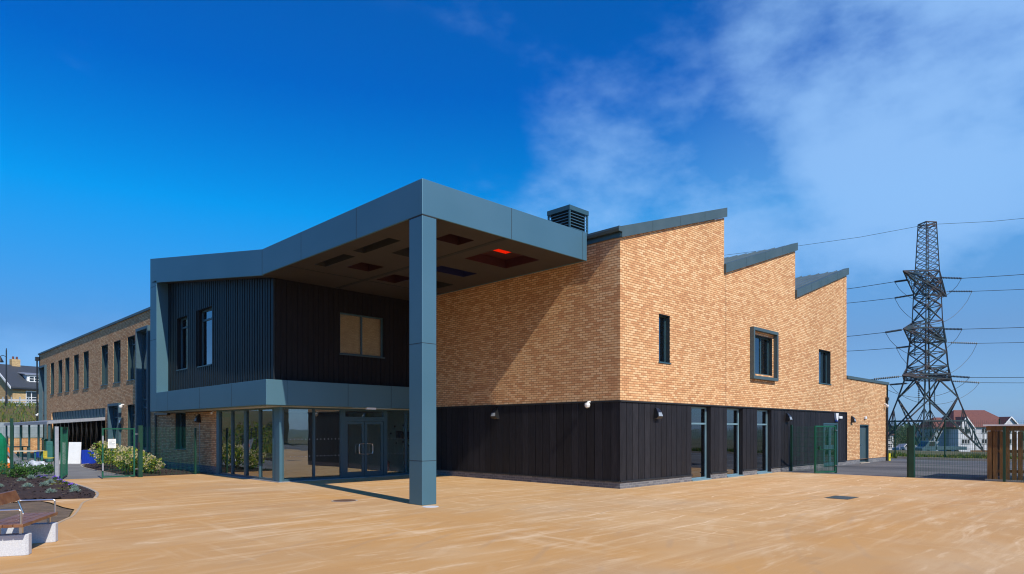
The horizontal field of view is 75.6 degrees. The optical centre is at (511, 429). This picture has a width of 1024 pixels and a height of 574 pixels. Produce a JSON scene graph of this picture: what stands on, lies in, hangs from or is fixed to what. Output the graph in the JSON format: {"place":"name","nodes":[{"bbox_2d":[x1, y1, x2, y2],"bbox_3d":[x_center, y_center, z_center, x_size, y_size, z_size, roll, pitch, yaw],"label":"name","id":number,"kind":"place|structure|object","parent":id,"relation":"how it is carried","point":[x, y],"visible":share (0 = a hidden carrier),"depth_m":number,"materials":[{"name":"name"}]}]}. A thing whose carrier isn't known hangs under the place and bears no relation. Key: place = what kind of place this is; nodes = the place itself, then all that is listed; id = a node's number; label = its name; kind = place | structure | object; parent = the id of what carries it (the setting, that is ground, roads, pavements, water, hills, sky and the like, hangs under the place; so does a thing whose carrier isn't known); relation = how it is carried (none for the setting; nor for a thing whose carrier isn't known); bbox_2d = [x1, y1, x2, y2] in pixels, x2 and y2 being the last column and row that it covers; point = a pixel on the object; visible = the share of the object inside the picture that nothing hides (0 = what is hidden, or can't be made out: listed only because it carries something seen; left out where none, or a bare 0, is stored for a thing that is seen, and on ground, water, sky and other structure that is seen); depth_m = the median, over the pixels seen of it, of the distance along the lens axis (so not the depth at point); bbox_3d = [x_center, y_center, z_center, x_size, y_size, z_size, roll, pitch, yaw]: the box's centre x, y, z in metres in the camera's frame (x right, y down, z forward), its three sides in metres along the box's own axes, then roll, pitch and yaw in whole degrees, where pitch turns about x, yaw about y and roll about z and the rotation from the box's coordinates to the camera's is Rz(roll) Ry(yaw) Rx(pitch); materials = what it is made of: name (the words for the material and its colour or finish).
{"place":"outdoors","nodes":[
{"label":"outdoors","id":0,"kind":"place"},
{"bbox_2d":[41,439,53,460],"bbox_3d":[-26.828,1.165,38.199,0.600,1.270,0.730,0,0,-45],"label":"wheelie bin","id":1,"kind":"object","parent":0,"point":[43,442],"visible":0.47,"depth_m":38.04,"materials":[{"name":"green plastic"}]},
{"bbox_2d":[9,453,121,478],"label":"path","id":2,"kind":"structure","parent":0,"point":[76,471],"depth_m":27.81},
{"bbox_2d":[7,447,9,466],"bbox_3d":[-22.763,1.300,29.825,0.200,1.000,0.200,0,0,-45],"label":"traffic cone","id":3,"kind":"object","parent":2,"relation":"on","point":[8,457],"visible":0.58,"depth_m":29.78,"materials":[{"name":"orange plastic"}]},
{"bbox_2d":[7,436,25,468],"bbox_3d":[-22.593,0.850,29.966,1.600,1.900,1.360,0,0,-45],"label":"play slide","id":4,"kind":"object","parent":2,"relation":"on","point":[15,457],"visible":0.27,"depth_m":29.98,"materials":[{"name":"metal"}]},
{"bbox_2d":[9,446,29,459],"bbox_3d":[-29.227,1.384,38.627,0.910,0.832,1.430,0,0,34],"label":"play table","id":5,"kind":"object","parent":2,"relation":"on","point":[22,452],"visible":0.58,"depth_m":38.91,"materials":[{"name":"black plastic"}]},
{"bbox_2d":[0,421,43,452],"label":"garden wall","id":6,"kind":"structure","parent":2,"relation":"on","point":[24,435],"depth_m":50.43,"materials":[{"name":"brick"}]},
{"bbox_2d":[13,450,43,464],"bbox_3d":[-24.682,1.432,33.557,1.265,0.736,0.805,0,0,-10],"label":"play table","id":7,"kind":"object","parent":2,"relation":"on","point":[18,451],"visible":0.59,"depth_m":33.77,"materials":[{"name":"beige wood"}]},
{"bbox_2d":[22,460,47,469],"bbox_3d":[-21.576,1.587,29.872,1.198,0.427,0.812,0,0,-5],"label":"plastic bag","id":8,"kind":"object","parent":2,"relation":"on","point":[33,463],"visible":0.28,"depth_m":29.71,"materials":[{"name":"white plastic"}]},
{"bbox_2d":[40,462,53,474],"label":"shrub","id":9,"kind":"object","parent":2,"relation":"on","point":[46,467],"visible":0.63,"depth_m":25.79,"materials":[{"name":"green plant"}]},
{"bbox_2d":[4,417,104,461],"bbox_3d":[-30.253,0.527,43.134,2.860,2.545,15.160,0,0,-45],"label":"lean to canopy","id":10,"kind":"object","parent":2,"relation":"on","point":[39,423],"visible":0.7,"depth_m":38.60,"materials":[{"name":"metal"}]},
{"bbox_2d":[62,442,63,463],"bbox_3d":[-23.776,1.230,34.979,0.382,1.140,0.255,0,0,-5],"label":"white board","id":11,"kind":"object","parent":2,"relation":"on","point":[62,452],"visible":0.36,"depth_m":34.96,"materials":[{"name":"paint"}]},
{"bbox_2d":[60,427,67,478],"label":"gate","id":12,"kind":"structure","parent":2,"relation":"on","point":[65,453],"depth_m":24.65,"materials":[{"name":"green metal"}]},
{"bbox_2d":[68,442,81,463],"bbox_3d":[-23.185,1.230,34.988,0.713,1.140,0.225,0,0,-1],"label":"white board","id":13,"kind":"object","parent":2,"relation":"on","point":[74,453],"visible":0.9,"depth_m":34.96,"materials":[{"name":"paint"}]},
{"bbox_2d":[81,450,99,463],"bbox_3d":[-22.369,1.440,35.233,0.863,0.720,0.620,0,0,-1],"label":"storage crate","id":14,"kind":"object","parent":2,"relation":"on","point":[86,457],"visible":0.64,"depth_m":34.93,"materials":[{"name":"blue plastic"}]},
{"bbox_2d":[284,434,286,471],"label":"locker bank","id":15,"kind":"structure","parent":0,"point":[285,452],"depth_m":27.96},
{"bbox_2d":[0,405,1017,520],"bbox_3d":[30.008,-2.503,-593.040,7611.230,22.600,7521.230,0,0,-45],"label":"ground","id":16,"kind":"structure","parent":0,"point":[11,409],"depth_m":62.32,"materials":[{"name":"green plant"}]},
{"bbox_2d":[0,348,7,405],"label":"street lamp","id":17,"kind":"object","parent":16,"relation":"on","point":[6,397],"visible":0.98,"depth_m":65.96,"materials":[{"name":"black metal"}]},
{"bbox_2d":[0,356,35,405],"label":"brick house","id":18,"kind":"structure","parent":16,"relation":"on","point":[21,381],"depth_m":79.62,"materials":[{"name":"brick"}]},
{"bbox_2d":[25,391,35,403],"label":"window","id":19,"kind":"structure","parent":18,"relation":"in","point":[31,394],"depth_m":79.61,"materials":[{"name":"white paint"}]},
{"bbox_2d":[29,375,35,381],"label":"window","id":20,"kind":"structure","parent":18,"relation":"in","point":[31,378],"depth_m":80.59,"materials":[{"name":"white paint"}]},
{"bbox_2d":[0,400,35,421],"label":"hedge","id":21,"kind":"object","parent":16,"relation":"on","point":[11,404],"depth_m":63.93,"materials":[{"name":"green plant"}]},
{"bbox_2d":[0,397,35,405],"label":"picket fence","id":22,"kind":"object","parent":16,"relation":"on","point":[19,399],"visible":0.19,"depth_m":69.72,"materials":[{"name":"white wood"}]},
{"bbox_2d":[0,501,71,533],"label":"bare soil","id":23,"kind":"structure","parent":16,"relation":"on","point":[37,507],"depth_m":14.88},
{"bbox_2d":[0,474,94,499],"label":"planting bed mound","id":24,"kind":"object","parent":16,"relation":"on","point":[38,494],"visible":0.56,"depth_m":18.75,"materials":[{"name":"brown soil"}]},
{"bbox_2d":[0,433,6,473],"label":"water butt","id":25,"kind":"object","parent":24,"relation":"on","point":[3,449],"visible":0.81,"depth_m":25.73,"materials":[{"name":"green plastic"}]},
{"bbox_2d":[0,461,17,473],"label":"shrub","id":26,"kind":"object","parent":24,"relation":"on","point":[2,470],"visible":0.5,"depth_m":25.30,"materials":[{"name":"green plant"}]},
{"bbox_2d":[5,465,34,477],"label":"shrub","id":27,"kind":"object","parent":24,"relation":"on","point":[20,471],"visible":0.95,"depth_m":23.62,"materials":[{"name":"green plant"}]},
{"bbox_2d":[6,460,34,475],"bbox_3d":[-18.471,1.436,24.856,0.852,0.625,1.124,0,0,-22],"label":"shrub","id":28,"kind":"object","parent":24,"relation":"on","point":[21,465],"visible":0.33,"depth_m":24.77,"materials":[{"name":"green plant"}]},
{"bbox_2d":[10,418,53,478],"bbox_3d":[-18.878,0.693,23.917,5.079,2.215,0.449,0,0,3],"label":"fence","id":29,"kind":"object","parent":24,"relation":"on","point":[11,443],"visible":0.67,"depth_m":23.94,"materials":[{"name":"green metal"}]},
{"bbox_2d":[24,465,47,475],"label":"shrub","id":30,"kind":"object","parent":24,"relation":"on","point":[36,470],"visible":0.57,"depth_m":24.68,"materials":[{"name":"green plant"}]},
{"bbox_2d":[0,474,94,498],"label":"bark chips","id":31,"kind":"object","parent":24,"relation":"on","point":[62,487],"visible":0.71,"depth_m":19.78,"materials":[{"name":"brown wood"}]},
{"bbox_2d":[54,427,58,479],"bbox_3d":[-16.276,0.843,23.582,0.118,1.915,0.118,0,0,-45],"label":"gate post","id":32,"kind":"object","parent":24,"relation":"on","point":[56,451],"visible":0.86,"depth_m":23.56,"materials":[{"name":"metal"}]},
{"bbox_2d":[58,498,94,523],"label":"kerb","id":33,"kind":"structure","parent":16,"relation":"on","point":[78,509],"depth_m":14.40,"materials":[{"name":"beige concrete"}]},
{"bbox_2d":[62,480,98,497],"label":"kerb","id":34,"kind":"structure","parent":16,"relation":"on","point":[95,491],"depth_m":19.79,"materials":[{"name":"concrete"}]},
{"bbox_2d":[84,463,205,476],"bbox_3d":[-18.326,1.767,30.992,2.800,0.106,13.600,0,0,-45],"label":"mound","id":35,"kind":"object","parent":16,"relation":"on","point":[157,473],"visible":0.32,"depth_m":27.50,"materials":[{"name":"brown soil"}]},
{"bbox_2d":[88,441,109,463],"bbox_3d":[-19.030,1.097,30.738,1.111,1.293,1.132,0,0,1],"label":"hydrangea","id":36,"kind":"object","parent":35,"relation":"on","point":[95,450],"visible":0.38,"depth_m":30.52,"materials":[{"name":"green plant"}]},
{"bbox_2d":[80,463,129,476],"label":"kerb","id":37,"kind":"structure","parent":35,"relation":"on","point":[98,470],"depth_m":29.54,"materials":[{"name":"concrete"}]},
{"bbox_2d":[94,444,120,468],"bbox_3d":[-17.569,1.139,28.847,1.223,1.208,1.045,0,0,-45],"label":"hydrangea","id":38,"kind":"object","parent":35,"relation":"on","point":[106,448],"visible":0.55,"depth_m":28.69,"materials":[{"name":"green plant"}]},
{"bbox_2d":[104,443,126,467],"bbox_3d":[-18.236,1.187,30.356,0.935,1.168,1.150,0,0,-27],"label":"hydrangea","id":39,"kind":"object","parent":35,"relation":"on","point":[116,454],"visible":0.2,"depth_m":30.16,"materials":[{"name":"green plant"}]},
{"bbox_2d":[110,446,137,467],"bbox_3d":[-16.299,1.221,27.854,1.141,1.115,1.098,0,0,-45],"label":"hydrangea","id":40,"kind":"object","parent":35,"relation":"on","point":[115,453],"visible":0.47,"depth_m":27.66,"materials":[{"name":"green plant"}]},
{"bbox_2d":[116,449,137,472],"bbox_3d":[-15.448,1.263,26.548,0.954,0.990,1.068,0,0,-45],"label":"shrub","id":41,"kind":"object","parent":35,"relation":"on","point":[126,462],"visible":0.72,"depth_m":26.35,"materials":[{"name":"green plant"}]},
{"bbox_2d":[125,449,147,470],"bbox_3d":[-15.485,1.261,27.294,0.940,0.964,0.978,0,0,-45],"label":"hydrangea","id":42,"kind":"object","parent":35,"relation":"on","point":[137,456],"visible":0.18,"depth_m":27.21,"materials":[{"name":"green plant"}]},
{"bbox_2d":[132,453,157,472],"bbox_3d":[-14.708,1.354,26.364,0.837,0.900,0.831,0,0,6],"label":"hydrangea","id":43,"kind":"object","parent":35,"relation":"on","point":[144,459],"visible":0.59,"depth_m":26.27,"materials":[{"name":"green plant"}]},
{"bbox_2d":[85,463,205,476],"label":"bark chips","id":44,"kind":"object","parent":35,"relation":"on","point":[136,470],"visible":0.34,"depth_m":28.28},
{"bbox_2d":[143,458,163,473],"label":"hydrangea","id":45,"kind":"object","parent":35,"relation":"on","point":[154,465],"visible":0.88,"depth_m":26.23,"materials":[{"name":"green plant"}]},
{"bbox_2d":[35,178,888,505],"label":"school building","id":46,"kind":"structure","parent":16,"relation":"on","point":[439,322],"depth_m":23.87,"materials":[{"name":"brick"}]},
{"bbox_2d":[38,365,46,438],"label":"window","id":47,"kind":"structure","parent":46,"relation":"in","point":[42,370],"depth_m":52.27,"materials":[{"name":"grey glass"}]},
{"bbox_2d":[50,363,53,394],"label":"window","id":48,"kind":"structure","parent":46,"relation":"in","point":[52,364],"depth_m":49.84,"materials":[{"name":"grey glass"}]},
{"bbox_2d":[57,360,61,393],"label":"window","id":49,"kind":"structure","parent":46,"relation":"in","point":[60,361],"depth_m":47.96,"materials":[{"name":"grey glass"}]},
{"bbox_2d":[65,357,68,391],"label":"window","id":50,"kind":"structure","parent":46,"relation":"in","point":[66,359],"depth_m":46.39,"materials":[{"name":"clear glass"}]},
{"bbox_2d":[73,354,78,390],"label":"window","id":51,"kind":"structure","parent":46,"relation":"in","point":[76,357],"depth_m":44.52,"materials":[{"name":"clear glass"}]},
{"bbox_2d":[53,420,102,449],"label":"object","id":52,"kind":"structure","parent":46,"relation":"in","point":[101,420],"depth_m":43.37,"materials":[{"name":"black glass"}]},
{"bbox_2d":[82,351,88,388],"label":"window","id":53,"kind":"structure","parent":46,"relation":"in","point":[85,354],"depth_m":42.63,"materials":[{"name":"grey glass"}]},
{"bbox_2d":[100,344,107,385],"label":"window","id":54,"kind":"structure","parent":46,"relation":"in","point":[104,349],"depth_m":39.51,"materials":[{"name":"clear glass"}]},
{"bbox_2d":[107,403,120,455],"bbox_3d":[-22.365,0.060,37.305,0.350,3.080,2.250,0,0,-45],"label":"window","id":55,"kind":"structure","parent":46,"relation":"in","point":[117,411],"depth_m":37.89,"materials":[{"name":"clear glass"}]},
{"bbox_2d":[113,340,120,383],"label":"window","id":56,"kind":"structure","parent":46,"relation":"in","point":[117,344],"depth_m":37.63,"materials":[{"name":"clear glass"}]},
{"bbox_2d":[126,335,134,380],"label":"window","id":57,"kind":"structure","parent":46,"relation":"in","point":[131,340],"depth_m":35.74,"materials":[{"name":"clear glass"}]},
{"bbox_2d":[126,404,134,446],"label":"window","id":58,"kind":"structure","parent":46,"relation":"in","point":[130,408],"depth_m":35.77,"materials":[{"name":"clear glass"}]},
{"bbox_2d":[135,325,150,451],"bbox_3d":[-18.678,-2.040,33.595,0.350,6.320,1.990,0,0,-45],"label":"window","id":59,"kind":"structure","parent":46,"relation":"in","point":[142,339],"depth_m":34.11,"materials":[{"name":"blue glass"}]},
{"bbox_2d":[174,413,185,449],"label":"window","id":60,"kind":"structure","parent":46,"relation":"in","point":[180,417],"depth_m":30.33,"materials":[{"name":"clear glass"}]},
{"bbox_2d":[176,317,186,370],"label":"window","id":61,"kind":"structure","parent":46,"relation":"in","point":[183,321],"depth_m":28.93,"materials":[{"name":"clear glass"}]},
{"bbox_2d":[194,414,200,422],"bbox_3d":[-13.384,-0.485,28.079,0.197,0.370,0.300,0,0,-45],"label":"wall light","id":62,"kind":"object","parent":46,"relation":"attached to","point":[197,419],"visible":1,"depth_m":28.03,"materials":[{"name":"black plastic"}]},
{"bbox_2d":[197,308,211,367],"bbox_3d":[-12.404,-3.742,26.832,0.265,2.355,1.510,0,0,-45],"label":"window","id":63,"kind":"structure","parent":46,"relation":"in","point":[206,314],"depth_m":27.04,"materials":[{"name":"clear glass"}]},
{"bbox_2d":[339,312,384,358],"bbox_3d":[-5.668,-3.523,24.825,1.940,1.555,0.275,0,0,-45],"label":"window","id":64,"kind":"structure","parent":46,"relation":"in","point":[360,335],"depth_m":24.89,"materials":[{"name":"beige glass"}]},
{"bbox_2d":[343,409,385,477],"bbox_3d":[-5.575,0.510,24.958,1.900,2.580,0.236,0,0,-45],"label":"entrance door","id":65,"kind":"structure","parent":46,"relation":"in","point":[346,420],"depth_m":24.94,"materials":[{"name":"grey metal"}]},
{"bbox_2d":[396,431,408,438],"bbox_3d":[-4.561,0.215,27.683,0.139,0.330,1.000,0,0,-45],"label":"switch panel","id":66,"kind":"object","parent":46,"relation":"attached to","point":[400,434],"visible":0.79,"depth_m":27.70,"materials":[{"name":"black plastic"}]},
{"bbox_2d":[490,408,498,418],"bbox_3d":[-0.619,-0.585,23.847,0.197,0.370,0.300,0,0,-45],"label":"wall light","id":67,"kind":"object","parent":46,"relation":"attached to","point":[494,414],"visible":1,"depth_m":23.80,"materials":[{"name":"black plastic"}]},
{"bbox_2d":[653,408,662,418],"bbox_3d":[4.738,-0.535,21.363,0.300,0.370,0.197,0,0,-45],"label":"wall light","id":68,"kind":"object","parent":46,"relation":"attached to","point":[658,414],"visible":1,"depth_m":21.31,"materials":[{"name":"black plastic"}]},
{"bbox_2d":[658,314,670,363],"bbox_3d":[4.965,-2.992,21.865,0.730,1.615,0.265,0,0,-45],"label":"window","id":69,"kind":"structure","parent":46,"relation":"in","point":[664,320],"depth_m":22.06,"materials":[{"name":"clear glass"}]},
{"bbox_2d":[691,407,705,478],"bbox_3d":[6.604,0.477,23.642,1.312,2.585,0.074,0,0,-45],"label":"window","id":70,"kind":"structure","parent":46,"relation":"in","point":[698,414],"depth_m":23.75,"materials":[{"name":"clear glass"}]},
{"bbox_2d":[727,408,738,475],"bbox_3d":[8.416,0.477,25.443,1.262,2.585,0.074,0,0,-45],"label":"window","id":71,"kind":"structure","parent":46,"relation":"in","point":[732,414],"depth_m":25.56,"materials":[{"name":"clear glass"}]},
{"bbox_2d":[757,410,766,472],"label":"window","id":72,"kind":"structure","parent":46,"relation":"in","point":[761,414],"depth_m":27.35,"materials":[{"name":"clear glass"}]},
{"bbox_2d":[750,326,778,380],"bbox_3d":[10.219,-3.055,26.991,2.290,2.050,0.400,0,0,-45],"label":"window","id":73,"kind":"structure","parent":46,"relation":"in","point":[760,346],"depth_m":27.33,"materials":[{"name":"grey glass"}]},
{"bbox_2d":[785,413,791,421],"bbox_3d":[11.994,-0.535,28.574,0.300,0.370,0.197,0,0,-45],"label":"wall light","id":74,"kind":"object","parent":46,"relation":"attached to","point":[788,417],"visible":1,"depth_m":28.52,"materials":[{"name":"black plastic"}]},
{"bbox_2d":[819,349,831,384],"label":"window","id":75,"kind":"structure","parent":46,"relation":"in","point":[824,356],"depth_m":32.28,"materials":[{"name":"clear glass"}]},
{"bbox_2d":[823,423,837,465],"bbox_3d":[15.563,0.735,32.317,1.840,2.130,0.120,0,0,-45],"label":"side door","id":76,"kind":"structure","parent":46,"relation":"in","point":[824,424],"depth_m":32.35,"materials":[{"name":"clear glass"}]},
{"bbox_2d":[860,425,868,461],"bbox_3d":[19.028,0.750,35.860,1.444,2.040,0.198,0,0,-45],"label":"service door","id":77,"kind":"structure","parent":46,"relation":"in","point":[864,429],"depth_m":36.22,"materials":[{"name":"metal"}]},
{"bbox_2d":[888,432,893,449],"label":"white house","id":78,"kind":"structure","parent":16,"relation":"on","point":[890,446],"depth_m":175.20,"materials":[{"name":"red ceramic"}]},
{"bbox_2d":[890,434,906,446],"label":"tree","id":79,"kind":"object","parent":16,"relation":"on","point":[897,438],"visible":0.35,"depth_m":150.34,"materials":[{"name":"green plant"}]},
{"bbox_2d":[888,423,919,436],"bbox_3d":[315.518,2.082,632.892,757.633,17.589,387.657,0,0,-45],"label":"woodland","id":80,"kind":"object","parent":16,"relation":"on","point":[904,427],"visible":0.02,"depth_m":358.46,"materials":[{"name":"green plant"}]},
{"bbox_2d":[892,444,916,449],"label":"parked car","id":81,"kind":"object","parent":16,"relation":"on","point":[903,446],"visible":0.29,"depth_m":118.38,"materials":[{"name":"metal"}]},
{"bbox_2d":[874,221,983,451],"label":"electricity pylon","id":82,"kind":"object","parent":16,"relation":"on","point":[910,328],"visible":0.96,"depth_m":108.79,"materials":[{"name":"metal"}]},
{"bbox_2d":[729,226,917,254],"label":"earth wire","id":83,"kind":"object","parent":82,"relation":"attached to","point":[836,240],"visible":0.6,"depth_m":114.82,"materials":[{"name":"metal"}]},
{"bbox_2d":[970,377,1023,377],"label":"power cable","id":84,"kind":"object","parent":82,"relation":"attached to","point":[996,377],"visible":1,"depth_m":101.03,"materials":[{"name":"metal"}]},
{"bbox_2d":[915,441,966,450],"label":"flatbed truck","id":85,"kind":"object","parent":16,"relation":"on","point":[923,445],"visible":0.32,"depth_m":98.00,"materials":[{"name":"paint"}]},
{"bbox_2d":[891,419,1014,458],"bbox_3d":[28.189,0.593,38.169,0.078,2.415,21.678,0,0,-45],"label":"fence","id":86,"kind":"object","parent":16,"relation":"on","point":[907,423],"visible":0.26,"depth_m":39.80,"materials":[{"name":"metal"}]},
{"bbox_2d":[897,457,1017,461],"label":"kerb","id":87,"kind":"structure","parent":16,"relation":"on","point":[969,459],"depth_m":39.35,"materials":[{"name":"concrete"}]},
{"bbox_2d":[915,410,1017,451],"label":"white house","id":88,"kind":"structure","parent":16,"relation":"on","point":[985,417],"depth_m":157.76,"materials":[{"name":"red ceramic"}]},
{"bbox_2d":[0,472,1023,573],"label":"plaza","id":89,"kind":"structure","parent":0,"point":[784,523],"depth_m":12.03,"materials":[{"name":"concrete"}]},
{"bbox_2d":[0,490,57,556],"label":"bench","id":90,"kind":"object","parent":89,"relation":"on","point":[21,532],"visible":1,"depth_m":9.96,"materials":[{"name":"concrete"}]},
{"bbox_2d":[137,425,142,476],"bbox_3d":[-14.136,0.818,25.071,0.174,1.965,0.174,0,0,-45],"label":"gate post","id":91,"kind":"object","parent":89,"relation":"on","point":[140,450],"visible":1,"depth_m":25.03,"materials":[{"name":"green metal"}]},
{"bbox_2d":[102,428,137,477],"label":"gate","id":92,"kind":"structure","parent":91,"relation":"attached to","point":[124,475],"depth_m":24.64,"materials":[{"name":"green metal"}]},
{"bbox_2d":[108,439,115,447],"bbox_3d":[-14.770,0.510,24.365,0.260,0.340,0.013,0,0,-45],"label":"notice","id":93,"kind":"object","parent":92,"relation":"attached to","point":[111,443],"visible":1,"depth_m":24.36,"materials":[{"name":"white paint"}]},
{"bbox_2d":[143,427,209,475],"bbox_3d":[-13.245,0.850,26.157,0.083,1.900,2.623,0,0,42],"label":"fence","id":94,"kind":"object","parent":89,"relation":"on","point":[195,451],"visible":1,"depth_m":26.23,"materials":[{"name":"metal"}]},
{"bbox_2d":[332,499,357,501],"bbox_3d":[-4.241,1.798,16.722,0.660,0.013,0.660,0,0,-45],"label":"manhole cover","id":95,"kind":"object","parent":89,"relation":"on","point":[346,500],"visible":1,"depth_m":16.70,"materials":[{"name":"metal"}]},
{"bbox_2d":[825,496,857,499],"bbox_3d":[8.733,1.798,17.492,0.850,0.015,0.600,0,0,-45],"label":"drain grate","id":96,"kind":"object","parent":89,"relation":"on","point":[841,497],"visible":1,"depth_m":17.43,"materials":[{"name":"grey metal"}]},
{"bbox_2d":[1003,426,1005,481],"bbox_3d":[16.998,0.843,22.788,0.083,1.915,0.083,0,0,-45],"label":"fence post","id":97,"kind":"object","parent":89,"relation":"on","point":[1004,453],"visible":1,"depth_m":22.75,"materials":[{"name":"brown wood"}]},
{"bbox_2d":[1007,428,1023,481],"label":"fence","id":98,"kind":"object","parent":89,"relation":"on","point":[1012,433],"visible":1,"depth_m":22.56,"materials":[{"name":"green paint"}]},
{"bbox_2d":[0,0,1023,425],"label":"sky","id":99,"kind":"structure","parent":0,"point":[133,133],"materials":[{"name":"blue"}]},
{"bbox_2d":[785,458,1023,482],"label":"yard","id":100,"kind":"structure","parent":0,"point":[893,467],"depth_m":29.94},
{"bbox_2d":[790,425,836,472],"bbox_3d":[12.815,0.792,28.096,1.919,2.015,0.095,0,0,44],"label":"fence","id":101,"kind":"object","parent":100,"relation":"on","point":[791,448],"visible":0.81,"depth_m":28.17,"materials":[{"name":"green metal"}]},
{"bbox_2d":[814,426,837,472],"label":"gate","id":102,"kind":"structure","parent":101,"relation":"attached to","point":[825,436],"depth_m":27.21,"materials":[{"name":"green metal"}]},
{"bbox_2d":[907,425,986,478],"bbox_3d":[15.936,0.818,24.227,2.498,1.965,0.206,0,0,39],"label":"fence","id":103,"kind":"object","parent":100,"relation":"on","point":[910,451],"visible":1,"depth_m":24.66,"materials":[{"name":"green metal"}]},
{"bbox_2d":[983,424,1023,481],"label":"timber store","id":104,"kind":"structure","parent":100,"relation":"on","point":[994,452],"depth_m":23.11,"materials":[{"name":"brown wood"}]},
{"bbox_2d":[888,450,1017,459],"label":"rough grass","id":105,"kind":"structure","parent":0,"point":[938,456],"depth_m":41.37,"materials":[{"name":"green plant"}]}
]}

